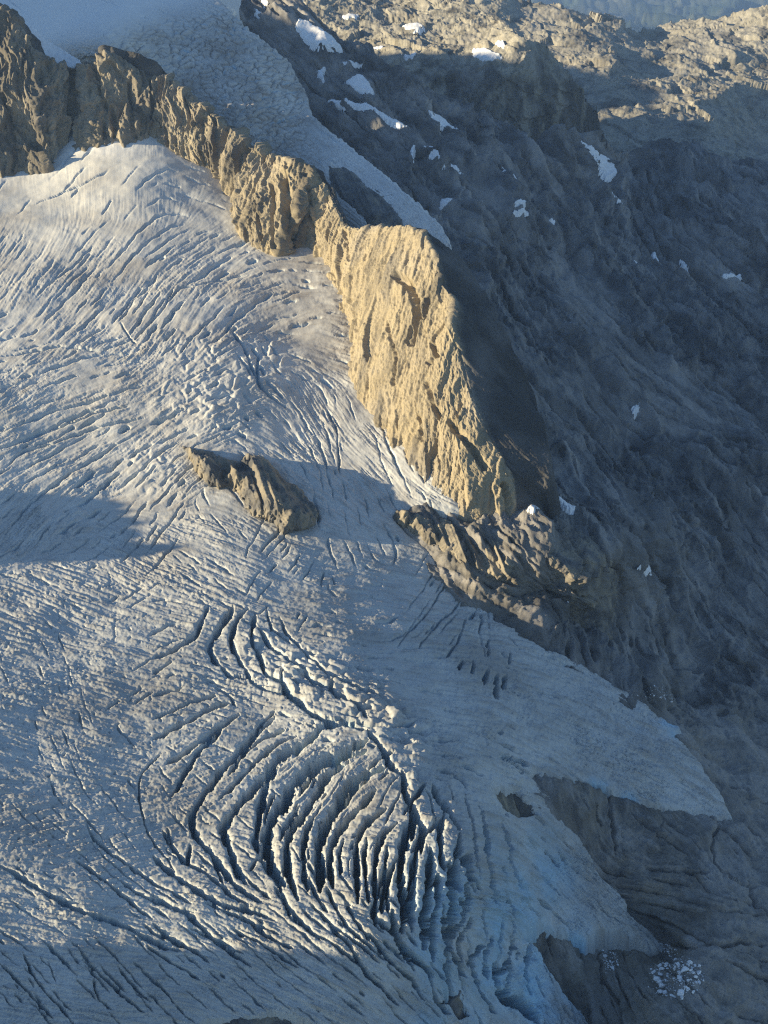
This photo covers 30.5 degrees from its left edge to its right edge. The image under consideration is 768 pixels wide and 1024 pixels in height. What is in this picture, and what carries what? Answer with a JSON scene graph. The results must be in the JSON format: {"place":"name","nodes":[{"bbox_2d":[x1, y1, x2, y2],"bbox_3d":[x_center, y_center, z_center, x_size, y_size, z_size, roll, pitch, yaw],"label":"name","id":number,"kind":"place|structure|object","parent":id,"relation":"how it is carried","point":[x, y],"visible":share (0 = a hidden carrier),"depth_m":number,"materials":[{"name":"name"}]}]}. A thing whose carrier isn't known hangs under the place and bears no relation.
{"place":"outdoors","nodes":[
{"label":"outdoors","id":0,"kind":"place"},
{"bbox_2d":[0,0,451,249],"bbox_3d":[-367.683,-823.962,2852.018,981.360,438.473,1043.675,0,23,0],"label":"glacier","id":1,"kind":"object","parent":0,"point":[226,63],"visible":0.66,"depth_m":2858.77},
{"bbox_2d":[328,166,401,226],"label":"rock outcrop","id":2,"kind":"object","parent":1,"relation":"in","point":[370,206],"visible":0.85,"depth_m":2495.39,"materials":[{"name":"stone"}]},
{"bbox_2d":[0,3,560,522],"bbox_3d":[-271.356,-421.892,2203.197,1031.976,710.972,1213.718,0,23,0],"label":"rock ridge","id":3,"kind":"object","parent":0,"point":[442,385],"visible":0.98,"depth_m":2017.77,"materials":[{"name":"stone"}]},
{"bbox_2d":[28,26,80,67],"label":"snow patch","id":4,"kind":"object","parent":3,"relation":"on","point":[58,54],"visible":0.62,"depth_m":2638.86,"materials":[{"name":"white snow"}]},
{"bbox_2d":[304,0,600,140],"bbox_3d":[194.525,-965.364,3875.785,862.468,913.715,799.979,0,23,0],"label":"plateau","id":5,"kind":"structure","parent":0,"point":[534,90],"depth_m":3586.38,"materials":[{"name":"stone"}]},
{"bbox_2d":[342,13,358,19],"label":"snow patch","id":6,"kind":"object","parent":5,"relation":"on","point":[349,15],"visible":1,"depth_m":3869.38,"materials":[{"name":"white snow"}]},
{"bbox_2d":[401,52,415,60],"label":"snow patch","id":7,"kind":"object","parent":5,"relation":"on","point":[407,57],"visible":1,"depth_m":3594.37,"materials":[{"name":"white snow"}]},
{"bbox_2d":[402,22,424,34],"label":"snow patch","id":8,"kind":"object","parent":5,"relation":"on","point":[416,26],"visible":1,"depth_m":3741.26,"materials":[{"name":"white snow"}]},
{"bbox_2d":[472,47,502,60],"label":"snow patch","id":9,"kind":"object","parent":5,"relation":"on","point":[484,53],"visible":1,"depth_m":3528.61,"materials":[{"name":"white snow"}]},
{"bbox_2d":[495,40,507,48],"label":"snow patch","id":10,"kind":"object","parent":5,"relation":"on","point":[499,43],"visible":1,"depth_m":3530.59,"materials":[{"name":"white snow"}]},
{"bbox_2d":[221,0,767,31],"bbox_3d":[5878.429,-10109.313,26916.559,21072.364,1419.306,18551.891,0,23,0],"label":"hills","id":11,"kind":"structure","parent":0,"point":[637,15],"depth_m":23518.36,"materials":[{"name":"grey stone"}]},
{"bbox_2d":[239,0,767,1023],"bbox_3d":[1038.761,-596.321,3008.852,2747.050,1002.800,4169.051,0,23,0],"label":"mountain slope","id":12,"kind":"structure","parent":0,"point":[669,482],"depth_m":2306.72,"materials":[{"name":"stone"}]},
{"bbox_2d":[254,8,260,19],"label":"snow patch","id":13,"kind":"object","parent":12,"relation":"on","point":[257,12],"visible":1,"depth_m":3195.78,"materials":[{"name":"white snow"}]},
{"bbox_2d":[261,0,267,9],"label":"snow patch","id":14,"kind":"object","parent":12,"relation":"on","point":[264,2],"visible":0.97,"depth_m":3231.22,"materials":[{"name":"white snow"}]},
{"bbox_2d":[295,18,342,52],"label":"snow patch","id":15,"kind":"object","parent":12,"relation":"on","point":[313,37],"visible":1,"depth_m":3091.78,"materials":[{"name":"white snow"}]},
{"bbox_2d":[317,67,325,82],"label":"snow patch","id":16,"kind":"object","parent":12,"relation":"on","point":[321,73],"visible":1,"depth_m":3033.44,"materials":[{"name":"white snow"}]},
{"bbox_2d":[343,60,362,68],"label":"snow patch","id":17,"kind":"object","parent":12,"relation":"on","point":[355,65],"visible":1,"depth_m":3045.42,"materials":[{"name":"white snow"}]},
{"bbox_2d":[344,74,374,94],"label":"snow patch","id":18,"kind":"object","parent":12,"relation":"on","point":[359,83],"visible":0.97,"depth_m":2970.91,"materials":[{"name":"white snow"}]},
{"bbox_2d":[0,130,732,1023],"bbox_3d":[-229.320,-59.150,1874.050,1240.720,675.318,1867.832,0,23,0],"label":"glacier","id":19,"kind":"object","parent":12,"relation":"on","point":[250,764],"visible":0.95,"depth_m":1483.00,"materials":[{"name":"white ice"}]},
{"bbox_2d":[182,446,318,534],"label":"rock outcrop","id":20,"kind":"object","parent":19,"relation":"on","point":[262,487],"visible":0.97,"depth_m":1727.36,"materials":[{"name":"stone"}]},
{"bbox_2d":[223,1016,290,1023],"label":"rock outcrop","id":21,"kind":"object","parent":19,"relation":"on","point":[267,1020],"visible":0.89,"depth_m":1156.03,"materials":[{"name":"stone"}]},
{"bbox_2d":[440,990,465,1019],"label":"rock outcrop","id":22,"kind":"object","parent":19,"relation":"on","point":[455,1003],"visible":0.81,"depth_m":1233.92,"materials":[{"name":"stone"}]},
{"bbox_2d":[495,791,519,817],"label":"rock outcrop","id":23,"kind":"object","parent":19,"relation":"on","point":[508,803],"visible":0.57,"depth_m":1403.66,"materials":[{"name":"stone"}]},
{"bbox_2d":[328,98,406,128],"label":"snow patch","id":24,"kind":"object","parent":12,"relation":"on","point":[394,123],"visible":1,"depth_m":2861.28,"materials":[{"name":"white snow"}]},
{"bbox_2d":[410,145,415,162],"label":"snow patch","id":25,"kind":"object","parent":12,"relation":"on","point":[412,151],"visible":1,"depth_m":2764.43,"materials":[{"name":"white snow"}]},
{"bbox_2d":[424,145,460,173],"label":"snow patch","id":26,"kind":"object","parent":12,"relation":"on","point":[434,153],"visible":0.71,"depth_m":2756.26,"materials":[{"name":"white snow"}]},
{"bbox_2d":[428,110,457,130],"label":"snow patch","id":27,"kind":"object","parent":12,"relation":"on","point":[442,121],"visible":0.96,"depth_m":2958.78,"materials":[{"name":"white snow"}]},
{"bbox_2d":[439,198,451,209],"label":"snow patch","id":28,"kind":"object","parent":12,"relation":"on","point":[444,202],"visible":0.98,"depth_m":2615.83,"materials":[{"name":"white snow"}]},
{"bbox_2d":[394,509,521,585],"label":"rock outcrop","id":29,"kind":"object","parent":12,"relation":"on","point":[443,535],"visible":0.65,"depth_m":1702.31,"materials":[{"name":"stone"}]},
{"bbox_2d":[514,199,525,208],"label":"snow patch","id":30,"kind":"object","parent":12,"relation":"on","point":[519,202],"visible":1,"depth_m":2749.99,"materials":[{"name":"white snow"}]},
{"bbox_2d":[512,208,528,216],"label":"snow patch","id":31,"kind":"object","parent":12,"relation":"on","point":[519,212],"visible":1,"depth_m":2735.25,"materials":[{"name":"white snow"}]},
{"bbox_2d":[527,505,538,515],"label":"snow patch","id":32,"kind":"object","parent":12,"relation":"on","point":[531,509],"visible":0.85,"depth_m":1742.94,"materials":[{"name":"white snow"}]},
{"bbox_2d":[559,496,574,514],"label":"snow patch","id":33,"kind":"object","parent":12,"relation":"on","point":[567,508],"visible":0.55,"depth_m":1829.30,"materials":[{"name":"white snow"}]},
{"bbox_2d":[543,531,619,639],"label":"rock outcrop","id":34,"kind":"object","parent":12,"relation":"on","point":[584,585],"visible":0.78,"depth_m":1721.13,"materials":[{"name":"stone"}]},
{"bbox_2d":[581,140,616,182],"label":"snow patch","id":35,"kind":"object","parent":12,"relation":"on","point":[607,171],"visible":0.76,"depth_m":3355.17,"materials":[{"name":"white snow"}]},
{"bbox_2d":[631,405,639,419],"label":"snow patch","id":36,"kind":"object","parent":12,"relation":"on","point":[635,409],"visible":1,"depth_m":2418.23,"materials":[{"name":"white snow"}]},
{"bbox_2d":[637,565,651,576],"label":"snow patch","id":37,"kind":"object","parent":12,"relation":"on","point":[647,571],"visible":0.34,"depth_m":1917.32,"materials":[{"name":"white snow"}]},
{"bbox_2d":[602,689,704,999],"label":"ice rubble","id":38,"kind":"object","parent":12,"relation":"on","point":[661,951],"visible":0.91,"depth_m":1354.31,"materials":[{"name":"white ice"}]},
{"bbox_2d":[650,252,658,260],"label":"snow patch","id":39,"kind":"object","parent":12,"relation":"on","point":[653,255],"visible":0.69,"depth_m":3082.62,"materials":[{"name":"white snow"}]},
{"bbox_2d":[677,986,686,995],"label":"ice block","id":40,"kind":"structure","parent":12,"relation":"on","point":[680,992],"depth_m":1305.44,"materials":[{"name":"white ice"}]},
{"bbox_2d":[679,259,688,271],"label":"snow patch","id":41,"kind":"object","parent":12,"relation":"on","point":[683,265],"visible":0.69,"depth_m":3055.64,"materials":[{"name":"white snow"}]},
{"bbox_2d":[681,966,688,971],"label":"ice block","id":42,"kind":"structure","parent":12,"relation":"on","point":[684,968],"depth_m":1331.16,"materials":[{"name":"white ice"}]},
{"bbox_2d":[722,272,741,279],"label":"snow patch","id":43,"kind":"object","parent":12,"relation":"on","point":[730,274],"visible":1,"depth_m":3059.21,"materials":[{"name":"white snow"}]},
{"bbox_2d":[469,0,767,160],"bbox_3d":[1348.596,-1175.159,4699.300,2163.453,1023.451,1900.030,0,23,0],"label":"back ridge","id":44,"kind":"structure","parent":0,"point":[703,81],"depth_m":4804.43,"materials":[{"name":"stone"}]}
]}

